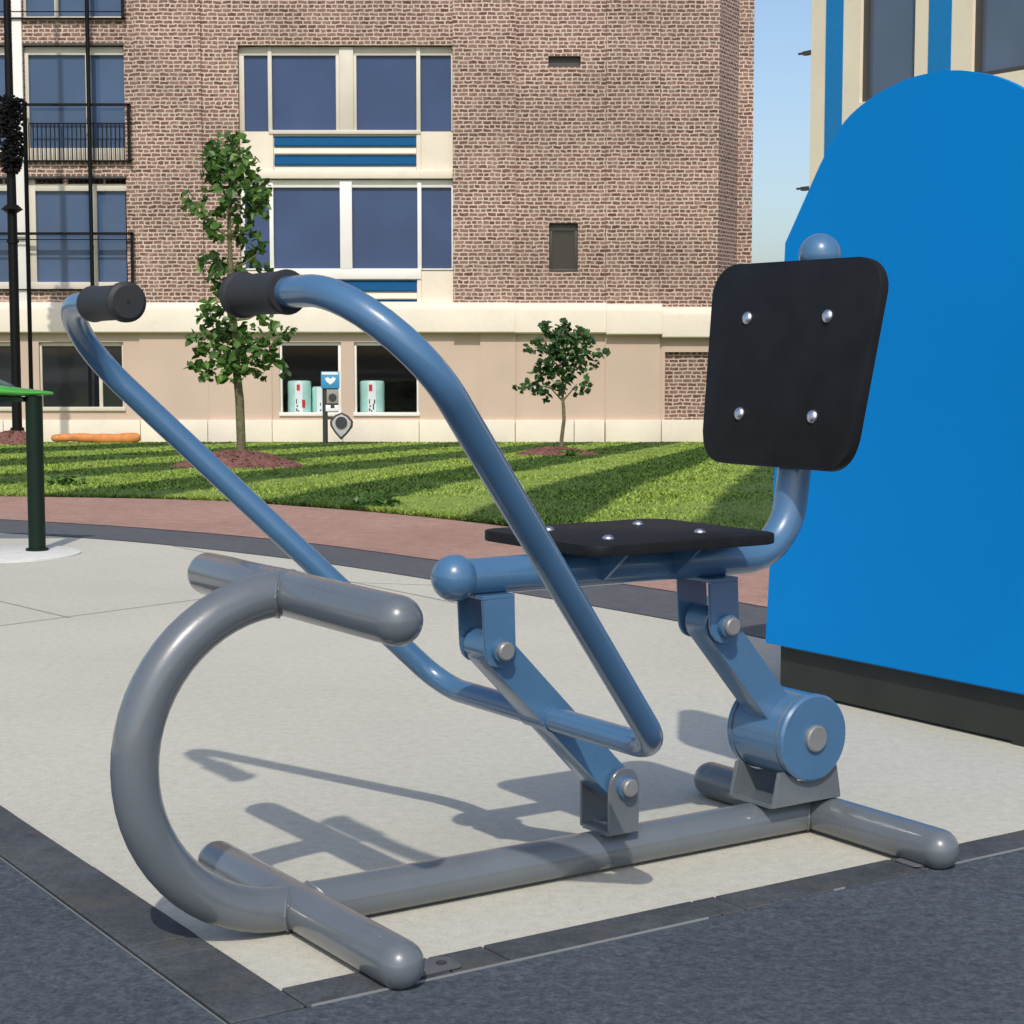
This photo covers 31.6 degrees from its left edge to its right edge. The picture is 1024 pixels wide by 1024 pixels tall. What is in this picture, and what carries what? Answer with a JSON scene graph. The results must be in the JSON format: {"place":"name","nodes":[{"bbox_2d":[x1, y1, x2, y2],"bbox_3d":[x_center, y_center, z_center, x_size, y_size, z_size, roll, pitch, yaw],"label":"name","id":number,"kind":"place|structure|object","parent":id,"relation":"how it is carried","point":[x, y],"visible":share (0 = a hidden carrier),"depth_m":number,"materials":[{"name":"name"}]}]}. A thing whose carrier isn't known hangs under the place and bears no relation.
{"place":"outdoors","nodes":[
{"label":"outdoors","id":0,"kind":"place"},
{"bbox_2d":[0,859,223,1023],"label":"play surface","id":1,"kind":"object","parent":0,"point":[60,963],"depth_m":3.19,"materials":[{"name":"grey rubber"}]},
{"bbox_2d":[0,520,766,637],"bbox_3d":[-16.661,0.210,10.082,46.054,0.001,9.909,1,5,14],"label":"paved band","id":2,"kind":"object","parent":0,"point":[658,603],"visible":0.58,"depth_m":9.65,"materials":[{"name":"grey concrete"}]},
{"bbox_2d":[0,519,766,638],"bbox_3d":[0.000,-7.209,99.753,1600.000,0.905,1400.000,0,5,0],"label":"ground","id":3,"kind":"structure","parent":0,"point":[346,566],"depth_m":10.37,"materials":[{"name":"grey concrete"}]},
{"bbox_2d":[0,0,754,442],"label":"brick building","id":4,"kind":"structure","parent":3,"relation":"on","point":[472,192],"depth_m":39.58,"materials":[{"name":"brown brick"}]},
{"bbox_2d":[0,0,3,16],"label":"window","id":5,"kind":"structure","parent":4,"relation":"in","point":[1,1],"depth_m":39.39,"materials":[{"name":"glass"}]},
{"bbox_2d":[0,47,5,151],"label":"window","id":6,"kind":"structure","parent":4,"relation":"in","point":[2,64],"depth_m":39.52,"materials":[{"name":"glass"}]},
{"bbox_2d":[0,184,8,288],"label":"window","id":7,"kind":"structure","parent":4,"relation":"in","point":[4,272],"depth_m":39.83,"materials":[{"name":"glass"}]},
{"bbox_2d":[0,342,11,410],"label":"window","id":8,"kind":"structure","parent":4,"relation":"in","point":[5,358],"depth_m":39.98,"materials":[{"name":"glass"}]},
{"bbox_2d":[23,0,120,16],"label":"window","id":9,"kind":"structure","parent":4,"relation":"in","point":[28,5],"depth_m":39.38,"materials":[{"name":"glass"}]},
{"bbox_2d":[24,47,125,159],"bbox_3d":[-9.558,-8.909,39.555,2.218,2.438,0.149,0,5,0],"label":"window","id":10,"kind":"structure","parent":4,"relation":"in","point":[52,74],"depth_m":39.55,"materials":[{"name":"glass"}]},
{"bbox_2d":[29,179,126,288],"bbox_3d":[-9.547,-6.095,39.803,2.197,2.414,0.149,0,5,0],"label":"window","id":11,"kind":"structure","parent":4,"relation":"in","point":[55,264],"depth_m":39.81,"materials":[{"name":"glass"}]},
{"bbox_2d":[40,342,125,410],"bbox_3d":[-9.481,-2.991,39.946,1.922,1.515,0.252,0,5,0],"label":"window","id":12,"kind":"structure","parent":4,"relation":"in","point":[74,386],"depth_m":40.00,"materials":[{"name":"glass"}]},
{"bbox_2d":[288,380,311,411],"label":"wrapped pack","id":13,"kind":"object","parent":4,"relation":"on","point":[299,395],"visible":0.95,"depth_m":40.13,"materials":[{"name":"teal plastic"}]},
{"bbox_2d":[279,342,342,415],"bbox_3d":[-4.435,-2.936,39.952,1.398,1.625,0.249,0,5,0],"label":"window","id":14,"kind":"structure","parent":4,"relation":"in","point":[281,413],"depth_m":39.89,"materials":[{"name":"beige glass"}]},
{"bbox_2d":[312,386,322,411],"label":"wrapped pack","id":15,"kind":"object","parent":4,"relation":"on","point":[317,405],"visible":0.54,"depth_m":40.22,"materials":[{"name":"plastic"}]},
{"bbox_2d":[239,47,452,133],"bbox_3d":[-3.635,-9.193,39.522,4.680,1.876,0.204,0,5,0],"label":"window","id":16,"kind":"structure","parent":4,"relation":"in","point":[283,90],"depth_m":39.54,"materials":[{"name":"blue glass"}]},
{"bbox_2d":[240,180,452,278],"bbox_3d":[-3.635,-6.203,39.779,4.679,2.157,0.219,0,5,0],"label":"window","id":17,"kind":"structure","parent":4,"relation":"in","point":[337,229],"depth_m":39.81,"materials":[{"name":"blue glass"}]},
{"bbox_2d":[360,380,384,411],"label":"wrapped pack","id":18,"kind":"object","parent":4,"relation":"on","point":[372,392],"visible":0.92,"depth_m":40.13,"materials":[{"name":"teal plastic"}]},
{"bbox_2d":[353,342,419,415],"bbox_3d":[-2.764,-2.936,39.952,1.464,1.625,0.249,0,5,0],"label":"window","id":19,"kind":"structure","parent":4,"relation":"in","point":[356,344],"depth_m":39.89,"materials":[{"name":"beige glass"}]},
{"bbox_2d":[549,223,577,271],"bbox_3d":[1.130,-5.812,39.798,0.636,1.067,0.129,0,5,0],"label":"window","id":20,"kind":"structure","parent":4,"relation":"in","point":[563,237],"depth_m":39.78,"materials":[{"name":"brown glass"}]},
{"bbox_2d":[0,847,1023,1023],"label":"strip edging","id":21,"kind":"object","parent":3,"relation":"on","point":[514,960],"visible":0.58,"depth_m":3.31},
{"bbox_2d":[796,0,1023,190],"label":"cream building","id":22,"kind":"structure","parent":3,"relation":"on","point":[860,52],"depth_m":26.67,"materials":[{"name":"cream stucco"},{"name":"blue painted panels"},{"name":"grey blue glass"}]},
{"bbox_2d":[862,0,915,101],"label":"window","id":23,"kind":"structure","parent":22,"relation":"in","point":[889,25],"depth_m":26.74,"materials":[{"name":"grey glass"}]},
{"bbox_2d":[974,0,1023,74],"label":"window","id":24,"kind":"structure","parent":22,"relation":"in","point":[999,24],"depth_m":24.97,"materials":[{"name":"grey glass"}]},
{"bbox_2d":[0,496,768,606],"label":"pink path","id":25,"kind":"structure","parent":0,"point":[423,537],"depth_m":11.52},
{"bbox_2d":[0,441,774,529],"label":"lawn","id":26,"kind":"structure","parent":0,"point":[441,504],"depth_m":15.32,"materials":[{"name":"plant"}]},
{"bbox_2d":[0,430,25,444],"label":"mulch mound","id":27,"kind":"object","parent":26,"relation":"on","point":[11,437],"visible":0.71,"depth_m":36.11,"materials":[{"name":"brown wood"}]},
{"bbox_2d":[0,0,25,430],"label":"lamp pole","id":28,"kind":"object","parent":27,"relation":"on","point":[13,149],"visible":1,"depth_m":35.99,"materials":[{"name":"black metal"}]},
{"bbox_2d":[22,101,32,388],"bbox_3d":[-9.940,-4.861,37.217,0.240,7.066,0.240,0,5,0],"label":"metal post","id":29,"kind":"object","parent":26,"relation":"on","point":[28,264],"visible":0.73,"depth_m":37.14,"materials":[{"name":"black metal"}]},
{"bbox_2d":[44,473,85,486],"bbox_3d":[-3.795,-0.261,15.335,0.397,0.138,0.258,0,5,0],"label":"weed","id":30,"kind":"object","parent":26,"relation":"on","point":[64,479],"visible":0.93,"depth_m":15.31,"materials":[{"name":"green plant"}]},
{"bbox_2d":[51,433,140,442],"bbox_3d":[-8.873,-1.574,38.613,1.913,0.241,0.244,0,5,3],"label":"foam roll","id":31,"kind":"object","parent":26,"relation":"on","point":[110,438],"visible":0.94,"depth_m":38.54,"materials":[{"name":"orange plastic"}]},
{"bbox_2d":[169,449,303,468],"bbox_3d":[-3.132,-0.597,20.640,1.602,0.242,1.269,0,5,0],"label":"mulch mound","id":32,"kind":"object","parent":26,"relation":"on","point":[232,458],"visible":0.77,"depth_m":20.34,"materials":[{"name":"brown wood"}]},
{"bbox_2d":[181,131,297,449],"bbox_3d":[-3.073,-2.336,20.426,1.270,3.927,0.905,0,5,0],"label":"young tree","id":33,"kind":"object","parent":32,"relation":"on","point":[240,336],"visible":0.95,"depth_m":20.37,"materials":[{"name":"green plant"}]},
{"bbox_2d":[321,371,352,442],"bbox_3d":[-3.697,-2.173,38.256,0.669,1.589,0.188,1,5,13],"label":"sign post","id":34,"kind":"object","parent":26,"relation":"on","point":[341,424],"visible":0.99,"depth_m":38.24,"materials":[{"name":"grey metal"}]},
{"bbox_2d":[351,492,401,506],"bbox_3d":[-0.959,-0.081,12.684,0.393,0.124,0.277,0,5,0],"label":"weed","id":35,"kind":"object","parent":26,"relation":"on","point":[379,500],"visible":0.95,"depth_m":12.67,"materials":[{"name":"green plant"}]},
{"bbox_2d":[515,446,596,455],"bbox_3d":[0.659,-0.900,27.017,1.341,0.158,1.084,0,5,0],"label":"mulch mound","id":36,"kind":"object","parent":26,"relation":"on","point":[550,451],"visible":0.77,"depth_m":26.80,"materials":[{"name":"brown soil"}]},
{"bbox_2d":[512,317,610,446],"bbox_3d":[0.736,-1.832,26.959,1.470,2.116,0.653,0,5,0],"label":"young tree","id":37,"kind":"object","parent":36,"relation":"on","point":[553,351],"visible":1,"depth_m":26.87,"materials":[{"name":"green plant"}]},
{"bbox_2d":[558,449,582,455],"bbox_3d":[0.834,-0.857,26.229,0.398,0.128,0.272,0,5,0],"label":"weed","id":38,"kind":"object","parent":36,"relation":"on","point":[569,452],"visible":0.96,"depth_m":26.19,"materials":[{"name":"green plant"}]},
{"bbox_2d":[0,533,1023,990],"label":"concrete plaza","id":39,"kind":"structure","parent":0,"point":[300,749],"depth_m":4.93,"materials":[{"name":"beige concrete"}]},
{"bbox_2d":[0,544,80,562],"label":"round footing","id":40,"kind":"object","parent":39,"relation":"on","point":[14,553],"visible":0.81,"depth_m":9.84,"materials":[{"name":"white concrete"}]},
{"bbox_2d":[0,379,52,551],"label":"exercise station","id":41,"kind":"object","parent":40,"relation":"on","point":[10,393],"visible":1,"depth_m":9.92,"materials":[{"name":"green paint"}]},
{"bbox_2d":[0,856,299,1023],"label":"border strip","id":42,"kind":"object","parent":39,"relation":"on","point":[146,963],"visible":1,"depth_m":3.35,"materials":[{"name":"grey concrete"}]},
{"bbox_2d":[0,545,455,625],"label":"concrete joints","id":43,"kind":"object","parent":39,"relation":"on","point":[195,599],"visible":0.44,"depth_m":7.96,"materials":[{"name":"grey concrete"}]},
{"bbox_2d":[61,233,959,989],"bbox_3d":[0.019,0.094,3.688,1.760,1.368,1.418,-3,6,-33],"label":"rowing machine","id":44,"kind":"object","parent":39,"relation":"on","point":[793,345],"visible":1,"depth_m":3.76,"materials":[{"name":"metal"}]},
{"bbox_2d":[0,805,1023,1023],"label":"paver strip","id":45,"kind":"object","parent":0,"point":[227,988],"visible":0.69,"depth_m":3.48,"materials":[{"name":"grey concrete"}]},
{"bbox_2d":[236,849,1023,1023],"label":"play surface","id":46,"kind":"object","parent":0,"point":[936,946],"depth_m":3.21,"materials":[{"name":"grey rubber"}]},
{"bbox_2d":[752,0,811,262],"label":"sky","id":47,"kind":"structure","parent":0,"point":[782,28],"materials":[{"name":"blue"}]},
{"bbox_2d":[765,70,1023,746],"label":"arch panel","id":48,"kind":"structure","parent":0,"point":[896,578],"depth_m":5.26,"materials":[{"name":"blue plastic"}]}
]}

